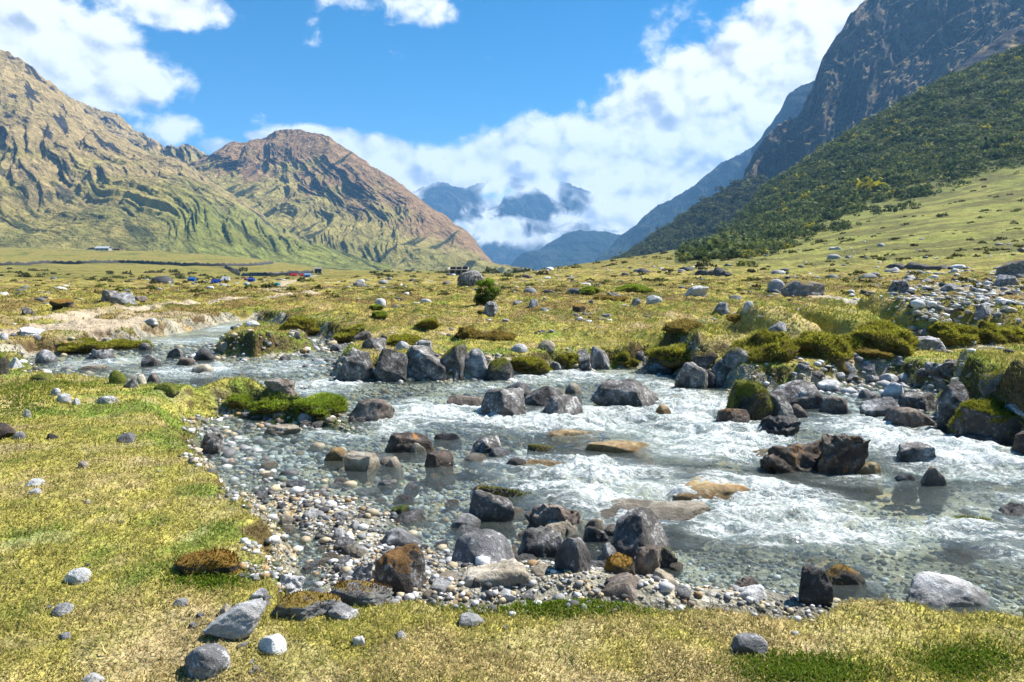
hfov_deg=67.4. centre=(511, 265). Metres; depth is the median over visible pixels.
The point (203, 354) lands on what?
rock
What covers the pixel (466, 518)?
stone
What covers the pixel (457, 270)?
shelter
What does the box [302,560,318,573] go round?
stone
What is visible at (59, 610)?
stone
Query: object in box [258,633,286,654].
stone
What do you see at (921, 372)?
stone
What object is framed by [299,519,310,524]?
stone
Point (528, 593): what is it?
stone
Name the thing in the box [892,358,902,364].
rock
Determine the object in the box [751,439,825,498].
boulder
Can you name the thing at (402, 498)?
stone
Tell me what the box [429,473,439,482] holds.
stone
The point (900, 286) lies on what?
boulder
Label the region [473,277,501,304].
shrub
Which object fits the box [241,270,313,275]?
stone wall
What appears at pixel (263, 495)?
stone
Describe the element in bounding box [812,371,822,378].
stone
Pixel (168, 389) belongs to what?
rock
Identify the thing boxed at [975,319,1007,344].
grass tussock
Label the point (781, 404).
boulder
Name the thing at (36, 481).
stone
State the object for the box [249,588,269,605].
stone
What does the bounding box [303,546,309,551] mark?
stone
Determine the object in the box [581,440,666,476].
boulder
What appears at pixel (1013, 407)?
boulder
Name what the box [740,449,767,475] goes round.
boulder
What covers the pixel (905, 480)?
stone
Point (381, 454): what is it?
stone
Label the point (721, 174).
ridge
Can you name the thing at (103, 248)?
farm shed
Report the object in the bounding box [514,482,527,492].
stone
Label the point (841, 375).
stone
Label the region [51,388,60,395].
stone
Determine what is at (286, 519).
stone
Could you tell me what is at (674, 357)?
grass tussock
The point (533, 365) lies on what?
grass tussock
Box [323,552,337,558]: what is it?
stone
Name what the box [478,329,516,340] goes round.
grass tussock
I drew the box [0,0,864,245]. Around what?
sky
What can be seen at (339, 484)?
stone
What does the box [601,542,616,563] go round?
stone
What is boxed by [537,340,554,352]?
rock
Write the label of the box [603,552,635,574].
rock
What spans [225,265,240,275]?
stone wall
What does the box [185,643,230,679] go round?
stone
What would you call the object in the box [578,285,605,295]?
grass tussock
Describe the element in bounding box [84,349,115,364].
boulder
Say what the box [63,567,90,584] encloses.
stone
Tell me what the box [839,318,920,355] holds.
grass tussock
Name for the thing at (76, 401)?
stone
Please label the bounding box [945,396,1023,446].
boulder
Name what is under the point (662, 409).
rock
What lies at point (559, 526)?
rock
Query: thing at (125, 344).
grass tussock
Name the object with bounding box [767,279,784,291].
boulder
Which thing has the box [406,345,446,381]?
boulder
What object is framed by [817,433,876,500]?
boulder
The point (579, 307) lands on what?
rock
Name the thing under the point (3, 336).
stone
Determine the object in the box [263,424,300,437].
boulder
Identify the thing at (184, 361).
rock
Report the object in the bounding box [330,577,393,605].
rock
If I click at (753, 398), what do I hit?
boulder
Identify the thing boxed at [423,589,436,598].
stone
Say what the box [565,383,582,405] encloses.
rock
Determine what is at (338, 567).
stone
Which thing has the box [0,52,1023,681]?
ground
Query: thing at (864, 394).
rock
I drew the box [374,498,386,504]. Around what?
stone
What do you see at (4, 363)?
rock
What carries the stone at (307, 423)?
on the ground at (944, 240)
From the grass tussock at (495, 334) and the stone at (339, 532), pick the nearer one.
the stone at (339, 532)
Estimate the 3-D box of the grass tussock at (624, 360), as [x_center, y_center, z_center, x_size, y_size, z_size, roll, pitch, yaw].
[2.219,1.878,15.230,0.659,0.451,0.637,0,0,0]
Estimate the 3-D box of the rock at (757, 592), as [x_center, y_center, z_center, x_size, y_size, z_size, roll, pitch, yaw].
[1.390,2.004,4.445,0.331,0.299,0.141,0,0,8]
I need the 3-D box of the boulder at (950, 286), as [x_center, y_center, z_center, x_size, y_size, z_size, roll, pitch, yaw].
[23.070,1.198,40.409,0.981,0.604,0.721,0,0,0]
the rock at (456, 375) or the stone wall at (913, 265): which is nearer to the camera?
the rock at (456, 375)
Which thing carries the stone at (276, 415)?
on the ground at (944, 240)
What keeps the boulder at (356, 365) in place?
on the ground at (944, 240)
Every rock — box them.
[0,353,8,374]
[0,423,15,439]
[9,357,24,368]
[21,307,33,315]
[29,373,52,380]
[35,349,57,367]
[108,370,127,383]
[138,343,151,354]
[141,354,162,376]
[142,318,158,325]
[146,373,160,383]
[153,382,179,396]
[166,348,184,360]
[172,357,195,373]
[173,547,241,577]
[190,364,214,385]
[194,348,214,363]
[200,430,224,456]
[202,598,265,639]
[217,342,226,353]
[246,321,259,326]
[264,378,296,395]
[271,589,342,620]
[279,354,290,363]
[290,330,299,338]
[298,413,311,421]
[324,447,347,471]
[330,344,342,351]
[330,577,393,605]
[339,563,373,581]
[343,450,380,484]
[352,331,371,341]
[362,338,385,348]
[375,298,385,307]
[375,543,426,595]
[381,527,421,546]
[383,456,404,480]
[389,504,409,514]
[394,510,430,528]
[396,341,408,349]
[417,340,431,347]
[424,449,454,488]
[433,433,461,450]
[451,529,514,563]
[453,370,463,380]
[468,435,500,469]
[469,489,518,540]
[506,382,530,397]
[511,343,527,352]
[517,526,562,560]
[524,503,583,539]
[525,444,565,462]
[529,299,538,307]
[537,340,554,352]
[545,520,578,540]
[549,362,561,374]
[554,537,590,572]
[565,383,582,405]
[572,304,584,311]
[577,349,591,371]
[590,346,609,369]
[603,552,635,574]
[613,507,671,570]
[631,298,640,305]
[635,351,645,362]
[655,404,670,430]
[704,369,715,388]
[715,408,749,443]
[734,576,758,586]
[734,584,766,601]
[743,301,753,313]
[792,404,808,430]
[798,564,833,606]
[811,375,819,384]
[817,379,840,392]
[817,395,851,423]
[825,563,865,599]
[844,362,855,381]
[856,462,882,496]
[859,389,880,400]
[860,361,875,375]
[879,373,898,382]
[880,382,903,399]
[891,441,937,483]
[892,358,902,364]
[897,373,906,382]
[912,327,926,335]
[918,465,948,511]
[936,380,969,432]
[937,514,1007,554]
[974,303,990,321]
[978,367,1006,397]
[992,502,1023,553]
[1010,431,1023,459]
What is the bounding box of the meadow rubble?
[0,232,1023,352]
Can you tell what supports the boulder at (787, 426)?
on the ground at (944, 240)
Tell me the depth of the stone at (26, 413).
8.17 m
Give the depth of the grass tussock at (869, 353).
13.44 m
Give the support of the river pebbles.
on the ground at (944, 240)
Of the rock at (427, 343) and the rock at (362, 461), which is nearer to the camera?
the rock at (362, 461)
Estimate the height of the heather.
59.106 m
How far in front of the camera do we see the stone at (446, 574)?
4.57 m
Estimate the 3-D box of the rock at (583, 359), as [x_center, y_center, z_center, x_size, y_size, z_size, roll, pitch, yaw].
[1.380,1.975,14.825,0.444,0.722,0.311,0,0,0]
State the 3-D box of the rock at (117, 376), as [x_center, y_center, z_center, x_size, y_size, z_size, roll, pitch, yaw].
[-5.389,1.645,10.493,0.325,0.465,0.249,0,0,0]
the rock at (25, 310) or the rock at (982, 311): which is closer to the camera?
the rock at (982, 311)
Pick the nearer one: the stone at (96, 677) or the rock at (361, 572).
the stone at (96, 677)
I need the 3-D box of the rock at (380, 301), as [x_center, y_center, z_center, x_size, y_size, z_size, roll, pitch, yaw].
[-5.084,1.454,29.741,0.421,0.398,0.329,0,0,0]
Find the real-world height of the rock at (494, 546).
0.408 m
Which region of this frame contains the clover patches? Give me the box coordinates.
[0,374,1023,681]
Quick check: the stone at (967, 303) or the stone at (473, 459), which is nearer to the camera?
the stone at (473, 459)
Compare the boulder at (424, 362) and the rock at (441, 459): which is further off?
the boulder at (424, 362)
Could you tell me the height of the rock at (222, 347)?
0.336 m
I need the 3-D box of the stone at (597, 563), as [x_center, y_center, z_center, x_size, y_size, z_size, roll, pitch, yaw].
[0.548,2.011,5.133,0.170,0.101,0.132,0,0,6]
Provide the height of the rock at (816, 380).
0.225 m
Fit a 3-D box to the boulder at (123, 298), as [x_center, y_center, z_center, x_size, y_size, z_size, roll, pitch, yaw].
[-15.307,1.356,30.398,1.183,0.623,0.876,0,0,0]
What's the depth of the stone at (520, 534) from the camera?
5.69 m
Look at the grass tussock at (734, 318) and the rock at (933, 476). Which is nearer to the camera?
the rock at (933, 476)
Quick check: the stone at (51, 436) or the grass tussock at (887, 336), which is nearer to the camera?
the stone at (51, 436)
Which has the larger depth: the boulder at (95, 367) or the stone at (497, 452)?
the boulder at (95, 367)
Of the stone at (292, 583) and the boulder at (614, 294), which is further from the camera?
the boulder at (614, 294)
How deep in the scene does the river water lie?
7.80 m
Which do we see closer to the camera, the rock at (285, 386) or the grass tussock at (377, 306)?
the rock at (285, 386)
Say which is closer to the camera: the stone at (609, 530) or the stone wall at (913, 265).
the stone at (609, 530)
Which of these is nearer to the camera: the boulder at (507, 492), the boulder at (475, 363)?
the boulder at (507, 492)
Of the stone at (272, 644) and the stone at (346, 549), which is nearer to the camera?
the stone at (272, 644)
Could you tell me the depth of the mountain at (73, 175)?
1290.39 m
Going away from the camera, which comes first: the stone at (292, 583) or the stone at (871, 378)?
the stone at (292, 583)
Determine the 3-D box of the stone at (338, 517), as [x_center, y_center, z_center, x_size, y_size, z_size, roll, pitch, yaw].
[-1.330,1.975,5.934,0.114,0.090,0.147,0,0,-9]
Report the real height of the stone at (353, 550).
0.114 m
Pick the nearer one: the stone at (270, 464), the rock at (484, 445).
the stone at (270, 464)
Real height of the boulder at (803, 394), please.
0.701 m
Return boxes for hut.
[314,268,322,272]
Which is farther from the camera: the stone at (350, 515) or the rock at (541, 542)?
the stone at (350, 515)
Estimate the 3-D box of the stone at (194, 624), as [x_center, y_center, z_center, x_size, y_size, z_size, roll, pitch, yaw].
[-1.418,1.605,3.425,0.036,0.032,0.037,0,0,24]
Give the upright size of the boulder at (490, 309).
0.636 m
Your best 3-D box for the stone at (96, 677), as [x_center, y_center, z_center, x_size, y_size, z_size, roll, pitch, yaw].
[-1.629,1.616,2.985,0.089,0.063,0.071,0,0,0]
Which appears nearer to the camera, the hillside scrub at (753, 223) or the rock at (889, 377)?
the rock at (889, 377)
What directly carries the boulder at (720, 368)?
on the ground at (944, 240)
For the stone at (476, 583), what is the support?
on the ground at (944, 240)
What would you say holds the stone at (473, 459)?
on the ground at (944, 240)
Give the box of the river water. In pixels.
[28,321,1023,615]
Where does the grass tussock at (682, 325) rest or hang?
on the ground at (944, 240)
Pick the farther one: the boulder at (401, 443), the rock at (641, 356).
the rock at (641, 356)
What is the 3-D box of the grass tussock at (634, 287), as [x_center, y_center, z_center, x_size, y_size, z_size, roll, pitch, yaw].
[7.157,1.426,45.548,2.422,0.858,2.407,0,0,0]
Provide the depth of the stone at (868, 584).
4.82 m
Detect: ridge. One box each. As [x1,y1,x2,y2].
[510,230,619,270]
[590,146,752,262]
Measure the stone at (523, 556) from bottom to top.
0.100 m
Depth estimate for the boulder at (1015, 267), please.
60.07 m
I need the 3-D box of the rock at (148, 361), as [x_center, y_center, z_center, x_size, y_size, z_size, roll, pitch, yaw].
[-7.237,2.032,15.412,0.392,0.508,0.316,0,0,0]
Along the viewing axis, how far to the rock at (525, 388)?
11.65 m
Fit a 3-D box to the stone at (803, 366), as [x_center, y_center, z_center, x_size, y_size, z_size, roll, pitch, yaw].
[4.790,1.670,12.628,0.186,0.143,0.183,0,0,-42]
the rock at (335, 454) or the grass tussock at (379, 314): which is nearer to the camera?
the rock at (335, 454)
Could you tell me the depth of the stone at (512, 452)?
8.23 m
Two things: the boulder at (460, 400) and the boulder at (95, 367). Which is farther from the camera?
the boulder at (95, 367)
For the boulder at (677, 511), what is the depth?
6.13 m
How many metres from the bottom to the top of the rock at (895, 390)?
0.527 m
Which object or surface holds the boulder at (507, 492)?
on the ground at (944, 240)
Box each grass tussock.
[57,337,114,353]
[106,337,155,351]
[225,393,251,410]
[247,393,293,415]
[279,314,315,332]
[290,391,348,415]
[307,321,320,335]
[333,323,367,342]
[369,303,383,309]
[372,311,387,317]
[386,333,425,346]
[413,318,442,330]
[453,325,482,339]
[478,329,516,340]
[511,355,552,375]
[556,352,579,369]
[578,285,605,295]
[593,294,628,300]
[611,350,639,369]
[615,283,654,292]
[645,342,692,370]
[661,317,704,334]
[726,314,740,322]
[731,326,799,362]
[789,329,853,374]
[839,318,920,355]
[853,347,893,360]
[925,321,980,346]
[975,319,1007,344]
[997,323,1023,343]
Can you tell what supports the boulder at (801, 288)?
on the ground at (944, 240)
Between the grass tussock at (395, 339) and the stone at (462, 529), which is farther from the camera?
the grass tussock at (395, 339)
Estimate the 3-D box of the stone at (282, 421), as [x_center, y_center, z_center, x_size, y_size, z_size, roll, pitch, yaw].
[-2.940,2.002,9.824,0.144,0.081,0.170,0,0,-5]
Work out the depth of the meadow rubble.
75.55 m
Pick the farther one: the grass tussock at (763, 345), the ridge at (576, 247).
the ridge at (576, 247)
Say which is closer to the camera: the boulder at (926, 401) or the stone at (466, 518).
the stone at (466, 518)
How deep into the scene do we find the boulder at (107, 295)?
33.29 m
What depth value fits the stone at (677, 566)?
5.07 m
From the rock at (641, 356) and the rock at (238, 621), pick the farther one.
the rock at (641, 356)
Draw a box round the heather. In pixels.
[0,157,1023,298]
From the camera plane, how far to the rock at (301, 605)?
3.50 m
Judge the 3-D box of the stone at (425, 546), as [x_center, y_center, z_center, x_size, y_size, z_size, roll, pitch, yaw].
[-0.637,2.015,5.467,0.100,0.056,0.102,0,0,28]
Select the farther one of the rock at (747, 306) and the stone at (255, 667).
the rock at (747, 306)
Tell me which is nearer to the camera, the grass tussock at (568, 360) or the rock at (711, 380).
the rock at (711, 380)
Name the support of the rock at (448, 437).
on the ground at (944, 240)
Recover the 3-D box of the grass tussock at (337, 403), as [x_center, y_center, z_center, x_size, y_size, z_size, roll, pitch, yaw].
[-2.518,1.844,10.048,0.889,0.350,0.884,0,0,0]
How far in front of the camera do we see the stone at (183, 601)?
3.62 m
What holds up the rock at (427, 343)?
on the ground at (944, 240)
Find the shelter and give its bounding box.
[448,267,468,274]
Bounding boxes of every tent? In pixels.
[187,277,196,280]
[210,279,220,282]
[221,276,230,279]
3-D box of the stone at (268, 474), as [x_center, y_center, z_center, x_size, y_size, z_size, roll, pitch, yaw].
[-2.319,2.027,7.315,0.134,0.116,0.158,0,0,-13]
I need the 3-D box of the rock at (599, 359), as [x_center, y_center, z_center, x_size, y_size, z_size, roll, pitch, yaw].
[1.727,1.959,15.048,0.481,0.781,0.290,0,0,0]
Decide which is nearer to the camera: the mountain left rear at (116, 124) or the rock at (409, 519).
the rock at (409, 519)
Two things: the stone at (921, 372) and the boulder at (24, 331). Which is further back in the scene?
the boulder at (24, 331)
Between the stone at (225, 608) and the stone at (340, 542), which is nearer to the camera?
the stone at (225, 608)
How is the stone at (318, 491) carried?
on the ground at (944, 240)
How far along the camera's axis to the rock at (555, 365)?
14.32 m
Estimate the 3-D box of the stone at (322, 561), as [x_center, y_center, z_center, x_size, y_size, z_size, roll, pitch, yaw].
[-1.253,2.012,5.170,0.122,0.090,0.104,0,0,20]
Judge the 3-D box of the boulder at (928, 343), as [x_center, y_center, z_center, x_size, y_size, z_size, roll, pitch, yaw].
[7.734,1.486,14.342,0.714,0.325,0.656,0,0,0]
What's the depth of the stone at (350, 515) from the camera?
5.99 m
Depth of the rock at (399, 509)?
6.24 m
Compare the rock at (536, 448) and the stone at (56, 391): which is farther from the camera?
the stone at (56, 391)
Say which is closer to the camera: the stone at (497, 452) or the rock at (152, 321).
the stone at (497, 452)
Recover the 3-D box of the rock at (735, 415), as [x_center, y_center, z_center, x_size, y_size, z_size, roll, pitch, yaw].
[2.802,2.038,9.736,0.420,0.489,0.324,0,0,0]
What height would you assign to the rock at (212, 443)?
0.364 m
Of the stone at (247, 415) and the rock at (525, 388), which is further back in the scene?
the rock at (525, 388)
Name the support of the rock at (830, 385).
on the ground at (944, 240)
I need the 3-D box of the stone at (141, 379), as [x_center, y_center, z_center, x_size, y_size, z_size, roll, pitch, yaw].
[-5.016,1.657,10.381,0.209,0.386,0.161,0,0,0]
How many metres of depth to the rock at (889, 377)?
13.14 m
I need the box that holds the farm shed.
[95,246,111,250]
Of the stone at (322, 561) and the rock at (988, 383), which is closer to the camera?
the stone at (322, 561)
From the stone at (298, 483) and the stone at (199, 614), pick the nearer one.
the stone at (199, 614)
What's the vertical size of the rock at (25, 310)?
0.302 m
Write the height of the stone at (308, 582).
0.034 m
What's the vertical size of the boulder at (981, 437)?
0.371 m
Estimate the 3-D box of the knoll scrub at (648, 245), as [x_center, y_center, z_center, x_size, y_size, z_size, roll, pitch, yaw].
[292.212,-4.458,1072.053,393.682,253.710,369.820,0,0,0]
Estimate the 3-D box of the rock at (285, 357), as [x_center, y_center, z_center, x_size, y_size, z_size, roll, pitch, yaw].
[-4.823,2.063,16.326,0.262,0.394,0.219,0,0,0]
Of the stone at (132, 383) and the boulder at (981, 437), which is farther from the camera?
the stone at (132, 383)
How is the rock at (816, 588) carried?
on the ground at (944, 240)
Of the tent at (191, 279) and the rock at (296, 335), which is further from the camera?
the tent at (191, 279)
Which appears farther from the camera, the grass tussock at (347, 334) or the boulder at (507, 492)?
the grass tussock at (347, 334)
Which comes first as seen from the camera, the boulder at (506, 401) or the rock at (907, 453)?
the rock at (907, 453)
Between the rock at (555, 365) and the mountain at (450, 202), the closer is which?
the rock at (555, 365)
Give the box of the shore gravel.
[190,268,1023,592]
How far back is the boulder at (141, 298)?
34.47 m
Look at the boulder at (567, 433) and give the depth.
8.96 m
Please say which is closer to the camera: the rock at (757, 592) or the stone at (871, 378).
the rock at (757, 592)
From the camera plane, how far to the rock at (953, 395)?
9.34 m
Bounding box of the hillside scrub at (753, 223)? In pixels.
[674,43,1023,260]
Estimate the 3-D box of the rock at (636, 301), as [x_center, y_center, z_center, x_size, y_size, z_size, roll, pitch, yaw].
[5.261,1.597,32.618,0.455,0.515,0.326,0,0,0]
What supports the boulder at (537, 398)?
on the ground at (944, 240)
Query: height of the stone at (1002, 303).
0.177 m
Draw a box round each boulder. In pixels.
[19,327,44,335]
[49,298,77,309]
[75,364,110,374]
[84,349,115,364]
[101,290,118,301]
[109,292,136,304]
[135,296,147,301]
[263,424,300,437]
[335,347,374,381]
[348,399,394,425]
[353,281,365,286]
[374,348,408,383]
[385,432,434,461]
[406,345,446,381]
[440,342,466,380]
[444,395,482,420]
[457,270,483,285]
[461,558,530,586]
[465,348,486,379]
[473,387,526,434]
[476,484,536,519]
[482,301,497,316]
[485,358,513,381]
[515,459,568,482]
[525,386,562,424]
[536,394,582,437]
[543,429,599,459]
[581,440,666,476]
[582,498,715,549]
[590,379,671,424]
[601,572,638,600]
[607,292,622,296]
[646,295,661,303]
[647,362,673,375]
[654,476,772,524]
[674,362,707,390]
[684,285,708,296]
[691,351,718,366]
[711,359,730,387]
[714,302,729,313]
[721,346,748,367]
[725,378,773,434]
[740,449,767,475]
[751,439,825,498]
[753,414,800,448]
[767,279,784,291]
[768,321,786,332]
[768,391,793,416]
[771,380,823,421]
[781,281,824,296]
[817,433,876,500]
[858,397,899,423]
[880,406,936,432]
[886,280,908,292]
[897,392,936,411]
[906,571,999,613]
[915,336,946,352]
[924,359,957,385]
[937,433,1003,449]
[940,283,958,290]
[943,307,955,314]
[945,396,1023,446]
[991,274,1018,285]
[995,258,1023,277]
[1004,404,1023,417]
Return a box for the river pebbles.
[0,323,1023,635]
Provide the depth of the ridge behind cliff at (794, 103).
2941.31 m
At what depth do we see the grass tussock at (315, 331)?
22.11 m
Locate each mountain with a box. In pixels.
[0,50,391,270]
[189,129,531,273]
[420,182,589,264]
[743,0,1023,179]
[955,24,1023,71]
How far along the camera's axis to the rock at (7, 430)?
7.03 m
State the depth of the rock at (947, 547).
5.88 m
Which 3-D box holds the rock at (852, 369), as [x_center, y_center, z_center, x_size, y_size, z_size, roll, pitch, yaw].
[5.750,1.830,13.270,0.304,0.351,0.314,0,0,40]
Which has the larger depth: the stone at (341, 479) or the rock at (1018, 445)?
the rock at (1018, 445)
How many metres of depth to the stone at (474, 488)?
6.84 m
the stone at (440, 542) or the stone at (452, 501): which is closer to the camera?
the stone at (440, 542)
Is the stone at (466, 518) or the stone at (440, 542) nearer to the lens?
the stone at (440, 542)
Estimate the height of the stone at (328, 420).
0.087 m
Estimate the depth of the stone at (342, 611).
3.48 m
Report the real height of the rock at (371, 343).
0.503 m
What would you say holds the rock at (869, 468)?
on the ground at (944, 240)
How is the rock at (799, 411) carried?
on the ground at (944, 240)
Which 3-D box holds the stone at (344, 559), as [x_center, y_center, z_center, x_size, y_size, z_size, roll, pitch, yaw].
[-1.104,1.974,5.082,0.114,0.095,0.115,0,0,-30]
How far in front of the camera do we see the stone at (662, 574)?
4.52 m
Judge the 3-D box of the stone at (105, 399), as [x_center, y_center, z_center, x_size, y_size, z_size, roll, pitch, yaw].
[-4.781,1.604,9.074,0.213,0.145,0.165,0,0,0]
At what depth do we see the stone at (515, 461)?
7.75 m
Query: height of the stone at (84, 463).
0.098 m
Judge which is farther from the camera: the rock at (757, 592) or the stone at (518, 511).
the stone at (518, 511)
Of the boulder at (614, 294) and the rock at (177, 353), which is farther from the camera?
the boulder at (614, 294)
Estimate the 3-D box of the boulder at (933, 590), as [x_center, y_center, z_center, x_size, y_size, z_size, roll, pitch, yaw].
[2.647,2.064,4.607,0.605,0.391,0.308,0,0,0]
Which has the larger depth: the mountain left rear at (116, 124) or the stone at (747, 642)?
the mountain left rear at (116, 124)
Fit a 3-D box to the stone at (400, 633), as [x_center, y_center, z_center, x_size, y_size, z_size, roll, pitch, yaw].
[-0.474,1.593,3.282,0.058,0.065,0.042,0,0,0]
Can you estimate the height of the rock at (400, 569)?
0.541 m
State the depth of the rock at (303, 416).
9.74 m
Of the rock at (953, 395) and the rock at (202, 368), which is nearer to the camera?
the rock at (953, 395)
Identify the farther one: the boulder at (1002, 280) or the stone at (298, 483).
the boulder at (1002, 280)
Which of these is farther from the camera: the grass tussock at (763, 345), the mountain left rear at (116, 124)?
the mountain left rear at (116, 124)
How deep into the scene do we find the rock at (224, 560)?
3.96 m
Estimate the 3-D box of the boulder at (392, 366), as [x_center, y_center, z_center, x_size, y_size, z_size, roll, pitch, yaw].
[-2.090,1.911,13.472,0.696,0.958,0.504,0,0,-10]
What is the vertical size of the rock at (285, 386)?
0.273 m
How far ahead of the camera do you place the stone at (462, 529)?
5.76 m
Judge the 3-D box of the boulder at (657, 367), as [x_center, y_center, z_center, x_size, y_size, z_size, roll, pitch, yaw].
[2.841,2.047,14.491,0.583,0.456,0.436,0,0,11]
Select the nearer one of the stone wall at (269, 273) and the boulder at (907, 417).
the boulder at (907, 417)
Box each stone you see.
[0,332,8,339]
[13,431,25,438]
[23,409,30,417]
[26,478,45,486]
[29,488,41,494]
[47,433,57,439]
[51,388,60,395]
[51,602,73,617]
[57,393,71,402]
[59,632,70,639]
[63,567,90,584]
[72,398,80,404]
[78,460,87,467]
[81,672,104,681]
[97,396,117,403]
[118,433,135,442]
[123,379,138,387]
[136,374,146,383]
[172,598,188,607]
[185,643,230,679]
[188,622,197,628]
[196,612,203,617]
[219,603,230,615]
[241,411,251,419]
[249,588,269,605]
[251,414,261,419]
[252,665,259,671]
[255,490,267,500]
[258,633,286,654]
[259,460,278,469]
[262,415,271,420]
[262,472,274,477]
[273,412,283,418]
[277,419,286,423]
[277,502,286,508]
[278,514,294,526]
[278,573,305,593]
[281,524,297,535]
[286,480,310,486]
[299,420,312,427]
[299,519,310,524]
[302,509,323,518]
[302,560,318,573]
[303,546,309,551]
[305,580,313,586]
[307,490,321,495]
[310,421,324,427]
[316,546,325,552]
[317,557,330,565]
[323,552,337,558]
[325,417,336,423]
[327,603,358,619]
[332,527,345,538]
[333,514,346,520]
[333,536,353,550]
[334,476,346,482]
[334,563,342,572]
[335,482,344,488]
[337,555,351,563]
[341,544,353,554]
[345,513,354,518]
[348,520,359,530]
[349,545,364,556]
[352,636,364,645]
[354,487,380,495]
[354,548,366,556]
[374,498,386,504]
[376,452,394,460]
[377,480,397,492]
[380,456,392,470]
[381,475,391,479]
[393,494,414,505]
[396,631,405,638]
[404,481,419,496]
[409,443,425,462]
[420,544,428,548]
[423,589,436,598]
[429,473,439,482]
[429,577,452,593]
[434,483,441,491]
[435,540,447,546]
[440,571,460,578]
[444,499,458,510]
[450,512,480,531]
[456,525,479,538]
[459,612,484,626]
[462,453,487,469]
[470,485,481,497]
[471,577,480,587]
[487,447,509,469]
[500,587,514,600]
[505,457,525,475]
[508,450,515,457]
[512,544,517,558]
[513,506,524,521]
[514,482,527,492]
[516,553,536,561]
[518,530,524,540]
[520,588,535,600]
[531,563,552,576]
[583,518,604,535]
[583,526,610,559]
[591,560,604,567]
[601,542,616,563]
[604,523,615,542]
[635,544,661,575]
[653,567,678,584]
[660,547,677,575]
[667,561,682,575]
[675,585,691,598]
[729,295,741,299]
[729,633,767,654]
[796,363,808,370]
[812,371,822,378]
[836,372,844,378]
[865,581,887,598]
[866,375,878,381]
[891,474,917,504]
[916,368,928,376]
[921,315,928,320]
[962,301,970,305]
[981,298,992,303]
[992,312,1002,317]
[999,301,1008,306]
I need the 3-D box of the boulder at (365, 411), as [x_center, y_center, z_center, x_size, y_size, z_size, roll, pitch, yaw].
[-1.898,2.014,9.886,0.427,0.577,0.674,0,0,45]
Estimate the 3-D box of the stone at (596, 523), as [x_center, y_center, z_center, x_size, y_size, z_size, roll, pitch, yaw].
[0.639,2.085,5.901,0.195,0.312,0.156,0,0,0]
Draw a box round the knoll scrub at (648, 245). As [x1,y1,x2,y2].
[609,174,767,258]
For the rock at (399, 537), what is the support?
on the ground at (944, 240)
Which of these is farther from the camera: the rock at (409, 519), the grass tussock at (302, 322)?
the grass tussock at (302, 322)
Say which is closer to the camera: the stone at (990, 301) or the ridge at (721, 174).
the stone at (990, 301)
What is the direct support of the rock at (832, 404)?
on the ground at (944, 240)
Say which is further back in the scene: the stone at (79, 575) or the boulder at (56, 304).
the boulder at (56, 304)
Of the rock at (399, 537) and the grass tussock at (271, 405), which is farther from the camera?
the grass tussock at (271, 405)
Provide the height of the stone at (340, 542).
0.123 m
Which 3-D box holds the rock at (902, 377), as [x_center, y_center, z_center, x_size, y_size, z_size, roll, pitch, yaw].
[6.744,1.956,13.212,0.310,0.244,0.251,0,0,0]
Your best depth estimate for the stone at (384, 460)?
7.79 m
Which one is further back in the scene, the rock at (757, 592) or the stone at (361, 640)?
the rock at (757, 592)
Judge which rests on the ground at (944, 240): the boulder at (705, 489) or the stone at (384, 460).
the boulder at (705, 489)
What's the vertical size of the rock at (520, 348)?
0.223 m
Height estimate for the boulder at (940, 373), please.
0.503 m
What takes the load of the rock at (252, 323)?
on the ground at (944, 240)
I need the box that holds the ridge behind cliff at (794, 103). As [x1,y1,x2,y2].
[751,80,813,157]
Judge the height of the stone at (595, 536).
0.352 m
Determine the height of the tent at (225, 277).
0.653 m
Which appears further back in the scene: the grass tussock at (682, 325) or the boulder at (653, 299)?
the boulder at (653, 299)
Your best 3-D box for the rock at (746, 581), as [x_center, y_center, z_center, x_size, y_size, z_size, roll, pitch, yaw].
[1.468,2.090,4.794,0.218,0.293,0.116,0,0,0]
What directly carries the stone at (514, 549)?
on the ground at (944, 240)
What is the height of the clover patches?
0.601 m
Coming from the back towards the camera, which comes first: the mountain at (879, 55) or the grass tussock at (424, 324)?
the mountain at (879, 55)
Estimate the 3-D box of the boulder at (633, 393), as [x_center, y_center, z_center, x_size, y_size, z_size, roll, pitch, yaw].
[1.791,1.983,11.197,1.106,0.693,0.875,0,0,26]
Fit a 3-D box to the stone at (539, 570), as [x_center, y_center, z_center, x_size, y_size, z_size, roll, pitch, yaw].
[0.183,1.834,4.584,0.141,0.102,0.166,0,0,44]
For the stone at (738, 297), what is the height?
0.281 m
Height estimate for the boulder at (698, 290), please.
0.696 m
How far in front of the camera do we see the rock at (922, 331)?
15.50 m
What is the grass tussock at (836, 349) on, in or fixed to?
on the ground at (944, 240)
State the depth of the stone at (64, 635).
3.25 m
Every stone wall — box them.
[0,259,272,265]
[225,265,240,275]
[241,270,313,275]
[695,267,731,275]
[884,262,949,270]
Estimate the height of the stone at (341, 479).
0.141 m
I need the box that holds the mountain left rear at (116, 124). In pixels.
[72,98,208,163]
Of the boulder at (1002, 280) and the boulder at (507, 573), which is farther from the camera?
the boulder at (1002, 280)
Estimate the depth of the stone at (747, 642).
3.16 m
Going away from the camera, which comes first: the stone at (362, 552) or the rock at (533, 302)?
the stone at (362, 552)
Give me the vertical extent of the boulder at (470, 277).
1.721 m

